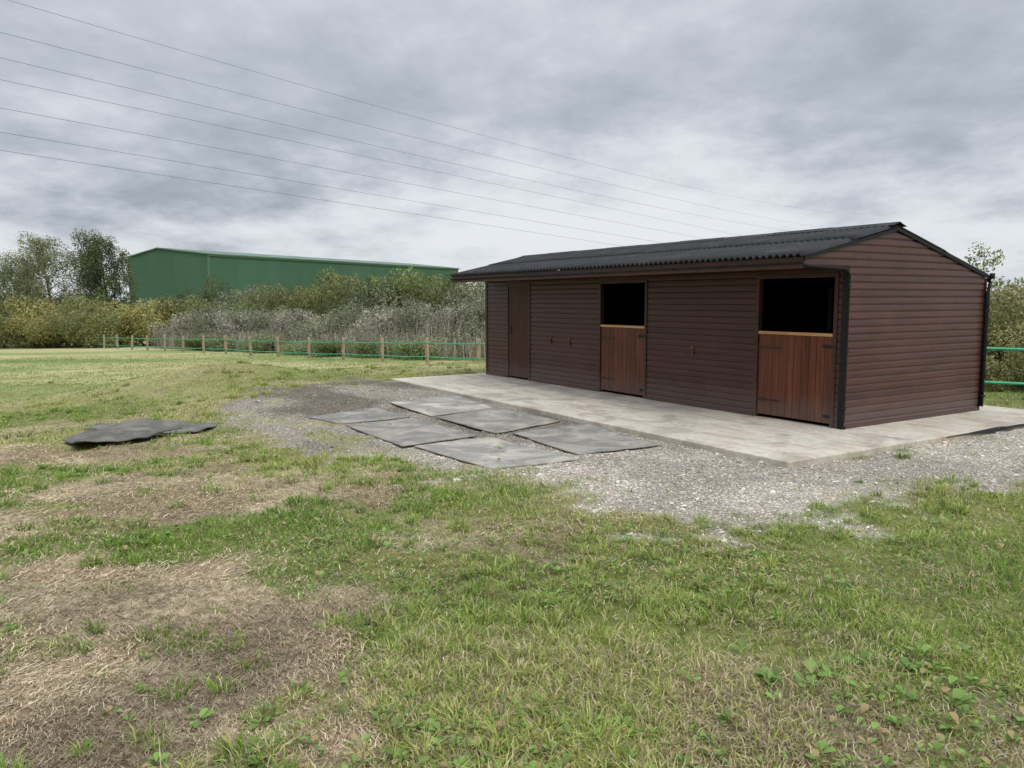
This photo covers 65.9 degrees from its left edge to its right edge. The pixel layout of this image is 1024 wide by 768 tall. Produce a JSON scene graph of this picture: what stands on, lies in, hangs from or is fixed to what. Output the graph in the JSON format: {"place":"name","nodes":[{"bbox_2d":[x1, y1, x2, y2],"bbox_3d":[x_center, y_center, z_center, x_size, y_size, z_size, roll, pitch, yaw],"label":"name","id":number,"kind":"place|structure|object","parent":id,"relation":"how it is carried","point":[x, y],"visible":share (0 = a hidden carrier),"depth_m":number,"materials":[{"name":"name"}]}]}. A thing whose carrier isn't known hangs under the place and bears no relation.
{"place":"outdoors","nodes":[
{"label":"outdoors","id":0,"kind":"place"},
{"bbox_2d":[1,150,618,245],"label":"power line","id":1,"kind":"object","parent":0,"point":[280,193],"visible":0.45,"depth_m":106.47,"materials":[{"name":"metal"}]},
{"bbox_2d":[1,132,660,242],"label":"power line","id":2,"kind":"object","parent":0,"point":[283,179],"visible":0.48,"depth_m":104.42,"materials":[{"name":"metal"}]},
{"bbox_2d":[2,108,703,238],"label":"power line","id":3,"kind":"object","parent":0,"point":[294,162],"visible":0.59,"depth_m":106.66,"materials":[{"name":"metal"}]},
{"bbox_2d":[3,80,739,235],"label":"power line","id":4,"kind":"object","parent":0,"point":[307,144],"visible":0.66,"depth_m":107.05,"materials":[{"name":"metal"}]},
{"bbox_2d":[2,58,786,230],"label":"power line","id":5,"kind":"object","parent":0,"point":[330,135],"visible":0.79,"depth_m":110.38,"materials":[{"name":"metal"}]},
{"bbox_2d":[0,32,820,227],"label":"power line","id":6,"kind":"object","parent":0,"point":[322,114],"visible":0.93,"depth_m":109.21,"materials":[{"name":"metal"}]},
{"bbox_2d":[9,0,823,211],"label":"power line","id":7,"kind":"object","parent":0,"point":[335,94],"visible":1,"depth_m":110.50,"materials":[{"name":"metal"}]},
{"bbox_2d":[0,302,1023,767],"bbox_3d":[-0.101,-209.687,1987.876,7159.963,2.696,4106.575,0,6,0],"label":"ground","id":8,"kind":"structure","parent":0,"point":[250,414],"depth_m":5.42,"materials":[{"name":"green plant"}]},
{"bbox_2d":[0,308,36,348],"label":"bush","id":9,"kind":"object","parent":8,"relation":"on","point":[5,341],"visible":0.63,"depth_m":64.70,"materials":[{"name":"green plant"}]},
{"bbox_2d":[0,253,38,313],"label":"tree","id":10,"kind":"object","parent":8,"relation":"on","point":[2,271],"visible":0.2,"depth_m":82.44,"materials":[{"name":"green plant"}]},
{"bbox_2d":[0,295,45,346],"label":"bush","id":11,"kind":"object","parent":8,"relation":"on","point":[2,304],"visible":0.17,"depth_m":67.33,"materials":[{"name":"green plant"}]},
{"bbox_2d":[0,247,62,313],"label":"tree","id":12,"kind":"object","parent":8,"relation":"on","point":[12,262],"visible":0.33,"depth_m":78.61,"materials":[{"name":"green plant"}]},
{"bbox_2d":[0,295,74,347],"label":"bush","id":13,"kind":"object","parent":8,"relation":"on","point":[32,306],"visible":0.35,"depth_m":65.92,"materials":[{"name":"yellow plant"}]},
{"bbox_2d":[3,311,85,347],"bbox_3d":[-38.002,-4.194,64.638,4.701,3.616,5.674,2,6,18],"label":"bush","id":14,"kind":"object","parent":8,"relation":"on","point":[37,331],"visible":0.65,"depth_m":63.45,"materials":[{"name":"green plant"}]},
{"bbox_2d":[0,230,95,313],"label":"tree","id":15,"kind":"object","parent":8,"relation":"on","point":[42,259],"visible":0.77,"depth_m":76.61,"materials":[{"name":"green plant"}]},
{"bbox_2d":[44,307,121,347],"bbox_3d":[-34.497,-4.416,63.744,5.581,3.604,5.176,-3,7,-28],"label":"bush","id":16,"kind":"object","parent":8,"relation":"on","point":[68,323],"visible":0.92,"depth_m":62.89,"materials":[{"name":"green plant"}]},
{"bbox_2d":[51,292,118,347],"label":"bush","id":17,"kind":"object","parent":8,"relation":"on","point":[74,304],"visible":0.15,"depth_m":66.85,"materials":[{"name":"green plant"}]},
{"bbox_2d":[65,244,110,301],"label":"tree","id":18,"kind":"object","parent":8,"relation":"on","point":[83,273],"visible":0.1,"depth_m":78.46,"materials":[{"name":"green plant"}]},
{"bbox_2d":[66,227,143,327],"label":"tree","id":19,"kind":"object","parent":8,"relation":"on","point":[92,256],"visible":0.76,"depth_m":74.63,"materials":[{"name":"green plant"}]},
{"bbox_2d":[70,300,152,347],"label":"bush","id":20,"kind":"object","parent":8,"relation":"on","point":[125,321],"visible":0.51,"depth_m":65.94,"materials":[{"name":"green plant"}]},
{"bbox_2d":[62,425,181,443],"bbox_3d":[-4.946,0.631,9.637,1.287,0.133,1.148,2,6,18],"label":"rubber mat","id":21,"kind":"object","parent":8,"relation":"on","point":[119,434],"visible":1,"depth_m":9.58,"materials":[{"name":"grey rubber"}]},
{"bbox_2d":[111,297,188,345],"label":"bush","id":22,"kind":"object","parent":8,"relation":"on","point":[150,304],"visible":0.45,"depth_m":66.67,"materials":[{"name":"green plant"}]},
{"bbox_2d":[84,418,217,433],"bbox_3d":[-4.783,0.550,10.528,1.863,0.132,0.631,2,6,19],"label":"rubber mat","id":23,"kind":"object","parent":8,"relation":"on","point":[184,425],"visible":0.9,"depth_m":10.48,"materials":[{"name":"grey rubber"}]},
{"bbox_2d":[146,311,223,346],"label":"bush","id":24,"kind":"object","parent":8,"relation":"on","point":[175,323],"visible":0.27,"depth_m":61.54,"materials":[{"name":"grey plant"}]},
{"bbox_2d":[155,286,214,318],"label":"bush","id":25,"kind":"object","parent":8,"relation":"on","point":[185,293],"visible":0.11,"depth_m":71.36,"materials":[{"name":"green plant"}]},
{"bbox_2d":[148,294,222,337],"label":"bush","id":26,"kind":"object","parent":8,"relation":"on","point":[184,305],"visible":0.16,"depth_m":67.81,"materials":[{"name":"green plant"}]},
{"bbox_2d":[174,334,218,350],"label":"bush","id":27,"kind":"object","parent":8,"relation":"on","point":[195,343],"visible":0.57,"depth_m":54.52,"materials":[{"name":"green plant"}]},
{"bbox_2d":[178,304,238,336],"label":"bush","id":28,"kind":"object","parent":8,"relation":"on","point":[206,325],"visible":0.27,"depth_m":58.85,"materials":[{"name":"grey plant"}]},
{"bbox_2d":[195,270,234,312],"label":"bush","id":29,"kind":"object","parent":8,"relation":"on","point":[211,293],"visible":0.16,"depth_m":74.42,"materials":[{"name":"green plant"}]},
{"bbox_2d":[186,294,249,324],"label":"bush","id":30,"kind":"object","parent":8,"relation":"on","point":[219,307],"visible":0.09,"depth_m":68.57,"materials":[{"name":"green plant"}]},
{"bbox_2d":[201,336,247,351],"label":"bush","id":31,"kind":"object","parent":8,"relation":"on","point":[221,342],"visible":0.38,"depth_m":51.49,"materials":[{"name":"green plant"}]},
{"bbox_2d":[220,289,258,311],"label":"bush","id":32,"kind":"object","parent":8,"relation":"on","point":[240,295],"visible":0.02,"depth_m":74.85,"materials":[{"name":"green plant"}]},
{"bbox_2d":[211,309,277,336],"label":"bush","id":33,"kind":"object","parent":8,"relation":"on","point":[228,323],"visible":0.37,"depth_m":56.76,"materials":[{"name":"grey plant"}]},
{"bbox_2d":[212,283,281,310],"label":"bush","id":34,"kind":"object","parent":8,"relation":"on","point":[229,295],"visible":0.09,"depth_m":70.81,"materials":[{"name":"green plant"}]},
{"bbox_2d":[223,300,272,321],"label":"bush","id":35,"kind":"object","parent":8,"relation":"on","point":[237,306],"visible":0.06,"depth_m":65.64,"materials":[{"name":"green plant"}]},
{"bbox_2d":[236,334,296,352],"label":"bush","id":36,"kind":"object","parent":8,"relation":"on","point":[255,346],"visible":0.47,"depth_m":48.12,"materials":[{"name":"green plant"}]},
{"bbox_2d":[242,305,300,336],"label":"bush","id":37,"kind":"object","parent":8,"relation":"on","point":[260,322],"visible":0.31,"depth_m":55.15,"materials":[{"name":"grey plant"}]},
{"bbox_2d":[244,281,314,315],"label":"bush","id":38,"kind":"object","parent":8,"relation":"on","point":[282,299],"visible":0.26,"depth_m":66.35,"materials":[{"name":"green plant"}]},
{"bbox_2d":[125,247,459,319],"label":"warehouse","id":39,"kind":"structure","parent":8,"relation":"on","point":[160,272],"depth_m":157.96,"materials":[{"name":"green metal"}]},
{"bbox_2d":[269,286,325,321],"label":"bush","id":40,"kind":"object","parent":8,"relation":"on","point":[307,300],"visible":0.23,"depth_m":61.76,"materials":[{"name":"green plant"}]},
{"bbox_2d":[267,308,327,336],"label":"bush","id":41,"kind":"object","parent":8,"relation":"on","point":[286,316],"visible":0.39,"depth_m":52.46,"materials":[{"name":"grey plant"}]},
{"bbox_2d":[279,339,319,354],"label":"bush","id":42,"kind":"object","parent":8,"relation":"on","point":[297,349],"visible":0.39,"depth_m":45.08,"materials":[{"name":"green plant"}]},
{"bbox_2d":[150,314,485,361],"bbox_3d":[-7.432,-2.920,48.892,15.498,3.926,50.420,-6,8,-43],"label":"reed scrub","id":43,"kind":"object","parent":8,"relation":"on","point":[464,350],"visible":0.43,"depth_m":42.09,"materials":[{"name":"grey plant"}]},
{"bbox_2d":[283,313,353,343],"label":"bush","id":44,"kind":"object","parent":8,"relation":"on","point":[318,324],"visible":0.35,"depth_m":49.19,"materials":[{"name":"grey plant"}]},
{"bbox_2d":[303,338,357,357],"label":"bush","id":45,"kind":"object","parent":8,"relation":"on","point":[327,348],"visible":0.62,"depth_m":41.83,"materials":[{"name":"green plant"}]},
{"bbox_2d":[309,266,375,313],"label":"bush","id":46,"kind":"object","parent":8,"relation":"on","point":[315,283],"visible":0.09,"depth_m":66.53,"materials":[{"name":"green plant"}]},
{"bbox_2d":[315,286,376,325],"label":"bush","id":47,"kind":"object","parent":8,"relation":"on","point":[361,295],"visible":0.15,"depth_m":57.60,"materials":[{"name":"green plant"}]},
{"bbox_2d":[315,271,382,320],"bbox_3d":[-12.101,-5.731,62.985,6.004,6.638,6.474,4,7,34],"label":"bush","id":48,"kind":"object","parent":8,"relation":"on","point":[346,287],"visible":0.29,"depth_m":61.56,"materials":[{"name":"green plant"}]},
{"bbox_2d":[309,407,410,423],"bbox_3d":[-2.216,0.451,11.152,1.222,0.044,0.999,-5,8,-38],"label":"rubber mat","id":49,"kind":"object","parent":8,"relation":"on","point":[367,415],"visible":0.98,"depth_m":11.09,"materials":[{"name":"grey rubber"}]},
{"bbox_2d":[327,297,392,337],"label":"bush","id":50,"kind":"object","parent":8,"relation":"on","point":[341,316],"visible":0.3,"depth_m":49.16,"materials":[{"name":"grey plant"}]},
{"bbox_2d":[349,340,401,358],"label":"bush","id":51,"kind":"object","parent":8,"relation":"on","point":[365,350],"visible":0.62,"depth_m":39.77,"materials":[{"name":"green plant"}]},
{"bbox_2d":[349,274,406,321],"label":"bush","id":52,"kind":"object","parent":8,"relation":"on","point":[381,300],"visible":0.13,"depth_m":58.64,"materials":[{"name":"green plant"}]},
{"bbox_2d":[349,307,419,341],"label":"bush","id":53,"kind":"object","parent":8,"relation":"on","point":[382,317],"visible":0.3,"depth_m":46.06,"materials":[{"name":"grey plant"}]},
{"bbox_2d":[361,264,433,311],"bbox_3d":[-8.718,-5.641,61.351,6.375,7.383,7.264,-1,6,-10],"label":"bush","id":54,"kind":"object","parent":8,"relation":"on","point":[399,286],"visible":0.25,"depth_m":59.68,"materials":[{"name":"green plant"}]},
{"bbox_2d":[343,418,477,446],"bbox_3d":[-1.299,0.589,9.968,1.074,0.035,1.835,-4,7,-33],"label":"rubber mat","id":55,"kind":"object","parent":8,"relation":"on","point":[407,432],"visible":0.99,"depth_m":9.89,"materials":[{"name":"grey rubber"}]},
{"bbox_2d":[389,294,454,338],"bbox_3d":[-5.001,-3.269,44.969,4.023,3.768,4.395,-4,7,-34],"label":"bush","id":56,"kind":"object","parent":8,"relation":"on","point":[410,320],"visible":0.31,"depth_m":44.25,"materials":[{"name":"grey plant"}]},
{"bbox_2d":[391,339,452,359],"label":"bush","id":57,"kind":"object","parent":8,"relation":"on","point":[408,349],"visible":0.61,"depth_m":37.07,"materials":[{"name":"green plant"}]},
{"bbox_2d":[399,274,470,314],"bbox_3d":[-5.802,-5.106,57.917,5.581,5.974,5.176,6,8,43],"label":"bush","id":58,"kind":"object","parent":8,"relation":"on","point":[422,296],"visible":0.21,"depth_m":56.71,"materials":[{"name":"green plant"}]},
{"bbox_2d":[390,394,492,416],"bbox_3d":[-1.085,0.317,12.438,1.366,0.041,2.111,-4,7,-30],"label":"rubber mat","id":59,"kind":"object","parent":8,"relation":"on","point":[441,405],"visible":1,"depth_m":12.27,"materials":[{"name":"grey rubber"}]},
{"bbox_2d":[416,303,472,355],"bbox_3d":[-3.236,-2.728,42.252,4.298,3.246,3.538,2,6,16],"label":"bush","id":60,"kind":"object","parent":8,"relation":"on","point":[440,320],"visible":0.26,"depth_m":41.19,"materials":[{"name":"grey plant"}]},
{"bbox_2d":[426,270,484,310],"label":"bush","id":61,"kind":"object","parent":8,"relation":"on","point":[470,283],"visible":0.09,"depth_m":58.10,"materials":[{"name":"green plant"}]},
{"bbox_2d":[440,282,484,316],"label":"bush","id":62,"kind":"object","parent":8,"relation":"on","point":[466,294],"visible":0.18,"depth_m":51.09,"materials":[{"name":"green plant"}]},
{"bbox_2d":[448,297,484,349],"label":"bush","id":63,"kind":"object","parent":8,"relation":"on","point":[477,315],"visible":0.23,"depth_m":39.89,"materials":[{"name":"grey plant"}]},
{"bbox_2d":[460,295,484,317],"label":"bush","id":64,"kind":"object","parent":8,"relation":"on","point":[480,297],"visible":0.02,"depth_m":48.56,"materials":[{"name":"green plant"}]},
{"bbox_2d":[414,437,579,469],"bbox_3d":[-0.207,0.740,8.535,1.018,0.027,1.714,-4,7,-35],"label":"rubber mat","id":65,"kind":"object","parent":8,"relation":"on","point":[485,452],"visible":0.99,"depth_m":8.45,"materials":[{"name":"grey rubber"}]},
{"bbox_2d":[435,407,560,433],"bbox_3d":[-0.218,0.488,10.939,1.253,0.024,1.989,-4,7,-33],"label":"rubber mat","id":66,"kind":"object","parent":8,"relation":"on","point":[496,420],"visible":1,"depth_m":10.79,"materials":[{"name":"grey rubber"}]},
{"bbox_2d":[0,292,995,321],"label":"woodland","id":67,"kind":"object","parent":8,"relation":"on","point":[153,300],"visible":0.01,"depth_m":113.12,"materials":[{"name":"green plant"}]},
{"bbox_2d":[0,361,1023,767],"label":"straw","id":68,"kind":"object","parent":8,"relation":"on","point":[72,697],"visible":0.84,"depth_m":3.60,"materials":[{"name":"beige plant"}]},
{"bbox_2d":[0,417,1023,767],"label":"broadleaf weeds","id":69,"kind":"object","parent":8,"relation":"on","point":[960,695],"visible":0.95,"depth_m":3.24,"materials":[{"name":"green plant"}]},
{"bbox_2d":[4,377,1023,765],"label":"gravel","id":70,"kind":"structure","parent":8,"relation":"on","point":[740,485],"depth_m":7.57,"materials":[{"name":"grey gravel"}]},
{"bbox_2d":[90,335,1023,384],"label":"fence","id":71,"kind":"object","parent":8,"relation":"on","point":[381,342],"visible":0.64,"depth_m":36.90,"materials":[{"name":"brown wood"}]},
{"bbox_2d":[512,423,659,454],"bbox_3d":[0.857,0.643,9.437,1.212,0.028,1.751,-3,7,-27],"label":"rubber mat","id":72,"kind":"object","parent":8,"relation":"on","point":[582,439],"visible":1,"depth_m":9.31,"materials":[{"name":"grey rubber"}]},
{"bbox_2d":[393,373,1023,467],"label":"concrete slab","id":73,"kind":"structure","parent":8,"relation":"on","point":[784,443],"depth_m":10.16,"materials":[{"name":"grey concrete"}]},
{"bbox_2d":[450,222,994,429],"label":"stable building","id":74,"kind":"structure","parent":73,"relation":"on","point":[847,327],"depth_m":11.11,"materials":[{"name":"brown wood"}]},
{"bbox_2d":[507,283,529,380],"bbox_3d":[0.140,-1.054,15.918,0.111,1.915,0.854,-4,7,-32],"label":"tack room door","id":75,"kind":"structure","parent":74,"relation":"in","point":[518,295],"depth_m":15.91,"materials":[{"name":"brown wood"}]},
{"bbox_2d":[598,279,647,398],"bbox_3d":[1.842,-0.767,13.183,0.116,1.915,1.235,-4,7,-32],"label":"stable door","id":76,"kind":"structure","parent":74,"relation":"in","point":[622,349],"depth_m":13.21,"materials":[{"name":"brown wood"}]},
{"bbox_2d":[753,273,839,427],"bbox_3d":[3.666,-0.460,10.257,0.116,1.915,1.264,-4,7,-32],"label":"stable door","id":77,"kind":"structure","parent":74,"relation":"in","point":[794,372],"depth_m":10.26,"materials":[{"name":"brown wood"}]},
{"bbox_2d":[948,424,1023,436],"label":"plastic sheet","id":78,"kind":"object","parent":8,"relation":"on","point":[994,429],"visible":1,"depth_m":9.75,"materials":[{"name":"black plastic"}]},
{"bbox_2d":[964,241,1010,318],"bbox_3d":[9.416,-1.360,15.750,0.852,2.964,1.012,0,6,0],"label":"tree","id":79,"kind":"object","parent":8,"relation":"on","point":[984,264],"visible":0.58,"depth_m":15.68,"materials":[{"name":"green plant"}]},
{"bbox_2d":[984,319,1023,391],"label":"bush","id":80,"kind":"object","parent":8,"relation":"on","point":[995,370],"visible":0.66,"depth_m":14.22,"materials":[{"name":"green plant"}]},
{"bbox_2d":[987,280,1023,386],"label":"bush","id":81,"kind":"object","parent":8,"relation":"on","point":[1012,312],"visible":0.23,"depth_m":15.15,"materials":[{"name":"green plant"}]},
{"bbox_2d":[991,277,1023,309],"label":"bush","id":82,"kind":"object","parent":8,"relation":"on","point":[1015,279],"visible":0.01,"depth_m":17.80,"materials":[{"name":"green plant"}]},
{"bbox_2d":[0,352,1023,767],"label":"grass","id":83,"kind":"structure","parent":0,"point":[608,648],"depth_m":4.04,"materials":[{"name":"green plant"}]},
{"bbox_2d":[0,0,1023,301],"label":"sky","id":84,"kind":"structure","parent":0,"point":[856,112],"materials":[{"name":"grey"}]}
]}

